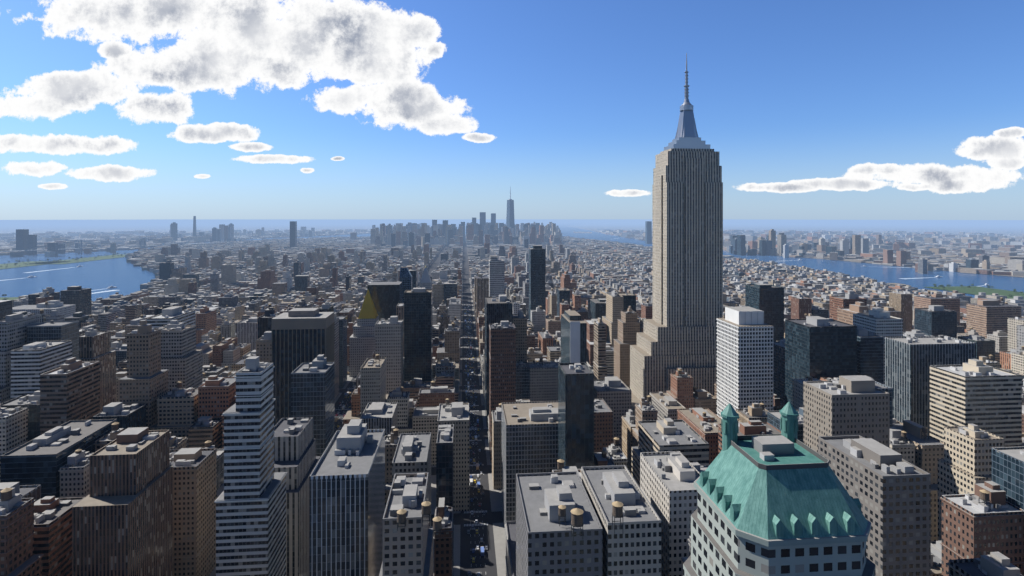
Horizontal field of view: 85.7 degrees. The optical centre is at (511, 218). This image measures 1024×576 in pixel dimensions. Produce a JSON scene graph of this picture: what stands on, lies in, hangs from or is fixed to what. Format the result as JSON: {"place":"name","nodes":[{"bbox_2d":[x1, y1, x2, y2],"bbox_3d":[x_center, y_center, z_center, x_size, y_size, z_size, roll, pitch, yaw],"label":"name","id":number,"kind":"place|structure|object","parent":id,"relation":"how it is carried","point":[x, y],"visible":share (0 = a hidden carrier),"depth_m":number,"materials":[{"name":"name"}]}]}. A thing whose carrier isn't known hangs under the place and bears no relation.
{"place":"outdoors","nodes":[
{"label":"outdoors","id":0,"kind":"place"},
{"bbox_2d":[0,253,1022,299],"bbox_3d":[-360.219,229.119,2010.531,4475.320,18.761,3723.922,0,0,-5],"label":"trees","id":1,"kind":"object","parent":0,"point":[935,285],"depth_m":2833.94,"materials":[{"name":"green plant"}]},
{"bbox_2d":[0,219,1023,300],"bbox_3d":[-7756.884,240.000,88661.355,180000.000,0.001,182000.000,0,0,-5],"label":"water","id":2,"kind":"structure","parent":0,"point":[122,276],"depth_m":2555.91,"materials":[{"name":"liquid"}]},
{"bbox_2d":[0,238,216,253],"bbox_3d":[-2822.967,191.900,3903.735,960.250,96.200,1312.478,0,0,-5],"label":"suspension bridge","id":3,"kind":"structure","parent":2,"relation":"on","point":[79,248],"depth_m":3777.85,"materials":[{"name":"silver metal"}]},
{"bbox_2d":[0,221,405,253],"bbox_3d":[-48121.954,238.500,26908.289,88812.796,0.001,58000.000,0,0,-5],"label":"distant land","id":4,"kind":"structure","parent":2,"relation":"on","point":[63,227],"depth_m":19267.60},
{"bbox_2d":[235,231,262,239],"bbox_3d":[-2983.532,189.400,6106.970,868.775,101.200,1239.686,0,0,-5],"label":"manhattan bridge","id":5,"kind":"structure","parent":2,"relation":"on","point":[248,237],"depth_m":5852.98,"materials":[{"name":"blue metal"}]},
{"bbox_2d":[140,235,613,575],"bbox_3d":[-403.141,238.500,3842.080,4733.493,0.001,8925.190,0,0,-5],"label":"street","id":6,"kind":"structure","parent":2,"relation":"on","point":[487,561],"depth_m":542.15,"materials":[{"name":"grey asphalt"}]},
{"bbox_2d":[335,303,487,575],"bbox_3d":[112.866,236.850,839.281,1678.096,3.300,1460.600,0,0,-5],"label":"cars","id":7,"kind":"object","parent":6,"relation":"on","point":[343,406],"visible":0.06,"depth_m":625.72,"materials":[{"name":"paint"}]},
{"bbox_2d":[338,309,487,574],"bbox_3d":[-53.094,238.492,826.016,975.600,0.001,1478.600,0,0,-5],"label":"road markings","id":8,"kind":"object","parent":6,"relation":"on","point":[469,465],"visible":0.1,"depth_m":516.60,"materials":[{"name":"white paint"}]},
{"bbox_2d":[209,278,621,575],"bbox_3d":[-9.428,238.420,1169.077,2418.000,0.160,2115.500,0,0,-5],"label":"pavement blocks","id":9,"kind":"structure","parent":6,"relation":"on","point":[499,532],"depth_m":460.28,"materials":[{"name":"grey concrete"}]},
{"bbox_2d":[0,238,984,293],"bbox_3d":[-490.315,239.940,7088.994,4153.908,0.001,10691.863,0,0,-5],"label":"boat wakes","id":10,"kind":"object","parent":2,"relation":"on","point":[617,238],"visible":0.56,"depth_m":2213.62,"materials":[{"name":"white liquid"}]},
{"bbox_2d":[27,254,988,288],"bbox_3d":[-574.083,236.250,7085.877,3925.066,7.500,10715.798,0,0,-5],"label":"boats","id":11,"kind":"object","parent":2,"relation":"on","point":[937,276],"visible":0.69,"depth_m":2253.28,"materials":[{"name":"white paint"}]},
{"bbox_2d":[0,222,1023,575],"bbox_3d":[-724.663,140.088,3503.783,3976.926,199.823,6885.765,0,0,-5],"label":"city buildings","id":12,"kind":"structure","parent":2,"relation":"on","point":[228,500],"depth_m":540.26,"materials":[{"name":"grey concrete"}]},
{"bbox_2d":[358,289,377,318],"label":"pyramid roof","id":13,"kind":"structure","parent":12,"relation":"on","point":[368,310],"depth_m":849.09,"materials":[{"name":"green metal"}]},
{"bbox_2d":[0,275,1023,541],"bbox_3d":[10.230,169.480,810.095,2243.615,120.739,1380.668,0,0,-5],"label":"water tank stand","id":14,"kind":"object","parent":12,"relation":"on","point":[614,521],"visible":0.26,"depth_m":304.36,"materials":[{"name":"grey metal"}]},
{"bbox_2d":[0,268,1023,521],"bbox_3d":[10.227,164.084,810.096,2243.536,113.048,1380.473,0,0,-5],"label":"water tank roof","id":15,"kind":"structure","parent":14,"relation":"on","point":[576,510],"depth_m":281.26,"materials":[{"name":"brown wood"}]},
{"bbox_2d":[1,269,1023,529],"bbox_3d":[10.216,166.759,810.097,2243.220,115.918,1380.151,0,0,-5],"label":"water tank","id":16,"kind":"object","parent":14,"relation":"on","point":[577,519],"visible":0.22,"depth_m":383.08,"materials":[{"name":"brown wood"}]},
{"bbox_2d":[0,187,1023,275],"bbox_3d":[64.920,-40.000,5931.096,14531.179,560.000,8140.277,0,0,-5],"label":"skylines","id":17,"kind":"object","parent":2,"relation":"on","point":[982,253],"visible":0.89,"depth_m":4398.76,"materials":[{"name":"grey concrete"}]},
{"bbox_2d":[629,53,722,415],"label":"skyscraper","id":18,"kind":"structure","parent":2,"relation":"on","point":[679,329],"depth_m":652.90,"materials":[{"name":"stone"}]},
{"bbox_2d":[683,476,875,575],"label":"building facade","id":19,"kind":"structure","parent":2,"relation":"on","point":[722,544],"depth_m":119.24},
{"bbox_2d":[721,402,798,450],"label":"roof turrets","id":20,"kind":"object","parent":19,"relation":"on","point":[789,413],"visible":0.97,"depth_m":139.23,"materials":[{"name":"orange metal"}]},
{"bbox_2d":[696,440,867,539],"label":"mansard roof","id":21,"kind":"structure","parent":19,"relation":"on","point":[742,492],"depth_m":122.67,"materials":[{"name":"teal metal"}]},
{"bbox_2d":[731,434,828,469],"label":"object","id":22,"kind":"structure","parent":21,"relation":"on","point":[767,447],"depth_m":132.08,"materials":[{"name":"grey concrete"}]},
{"bbox_2d":[568,221,1023,276],"bbox_3d":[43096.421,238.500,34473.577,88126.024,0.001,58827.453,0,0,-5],"label":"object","id":23,"kind":"structure","parent":2,"relation":"on","point":[994,227],"depth_m":16807.78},
{"bbox_2d":[0,254,1023,299],"bbox_3d":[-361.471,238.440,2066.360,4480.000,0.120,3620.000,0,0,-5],"label":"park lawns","id":24,"kind":"structure","parent":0,"point":[975,290],"depth_m":1911.67,"materials":[{"name":"green plant"}]},
{"bbox_2d":[0,0,1023,219],"label":"sky","id":25,"kind":"structure","parent":0,"point":[110,109],"materials":[{"name":"blue"}]},
{"bbox_2d":[414,220,651,222],"bbox_3d":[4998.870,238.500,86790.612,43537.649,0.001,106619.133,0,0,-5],"label":"staten island land","id":26,"kind":"structure","parent":0,"point":[562,221],"depth_m":71831.01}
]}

